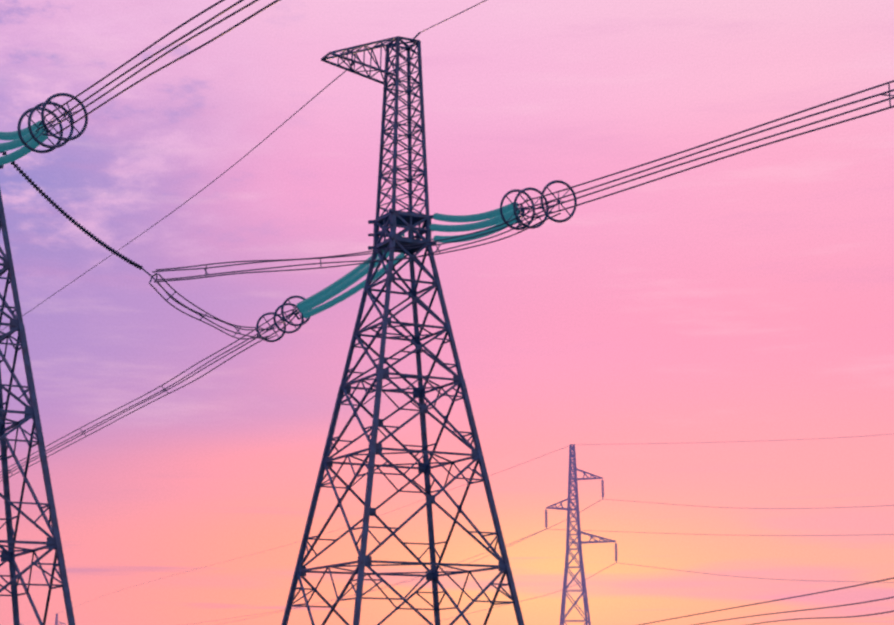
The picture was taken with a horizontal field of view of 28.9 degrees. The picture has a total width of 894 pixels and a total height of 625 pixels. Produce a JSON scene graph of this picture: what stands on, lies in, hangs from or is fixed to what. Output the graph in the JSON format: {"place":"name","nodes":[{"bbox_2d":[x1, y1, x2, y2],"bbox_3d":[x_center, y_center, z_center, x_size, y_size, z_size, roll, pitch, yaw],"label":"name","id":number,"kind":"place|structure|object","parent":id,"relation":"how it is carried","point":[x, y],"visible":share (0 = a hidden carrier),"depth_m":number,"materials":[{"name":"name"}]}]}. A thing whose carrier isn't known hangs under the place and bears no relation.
{"place":"outdoors","nodes":[
{"label":"outdoors","id":0,"kind":"place"},
{"bbox_2d":[0,0,893,624],"label":"sky","id":1,"kind":"structure","parent":0,"point":[748,296],"materials":[{"name":"pink"}]},
{"bbox_2d":[639,577,893,624],"bbox_3d":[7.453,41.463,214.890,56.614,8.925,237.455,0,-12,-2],"label":"power lines","id":2,"kind":"object","parent":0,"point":[796,610],"visible":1,"depth_m":161.29,"materials":[{"name":"black metal"}]},
{"label":"ground","id":3,"kind":"structure","parent":0,"visible":0},
{"bbox_2d":[55,613,64,624],"bbox_3d":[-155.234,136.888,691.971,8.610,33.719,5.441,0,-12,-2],"label":"pylon","id":4,"kind":"structure","parent":3,"relation":"on","point":[56,623],"depth_m":694.67,"materials":[{"name":"grey metal"}]},
{"bbox_2d":[0,0,279,624],"bbox_3d":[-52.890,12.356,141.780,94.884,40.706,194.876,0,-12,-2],"label":"pylon","id":5,"kind":"object","parent":3,"relation":"on","point":[29,138],"visible":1,"depth_m":83.81,"materials":[{"name":"grey metal"}]},
{"bbox_2d":[0,0,893,624],"bbox_3d":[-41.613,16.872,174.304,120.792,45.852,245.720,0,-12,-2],"label":"pylon","id":6,"kind":"object","parent":3,"relation":"on","point":[500,218],"visible":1,"depth_m":101.10,"materials":[{"name":"grey metal"}]},
{"bbox_2d":[59,434,893,624],"bbox_3d":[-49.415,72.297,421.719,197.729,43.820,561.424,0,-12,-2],"label":"pylon","id":7,"kind":"object","parent":3,"relation":"on","point":[579,532],"visible":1,"depth_m":213.39,"materials":[{"name":"grey metal"}]}
]}

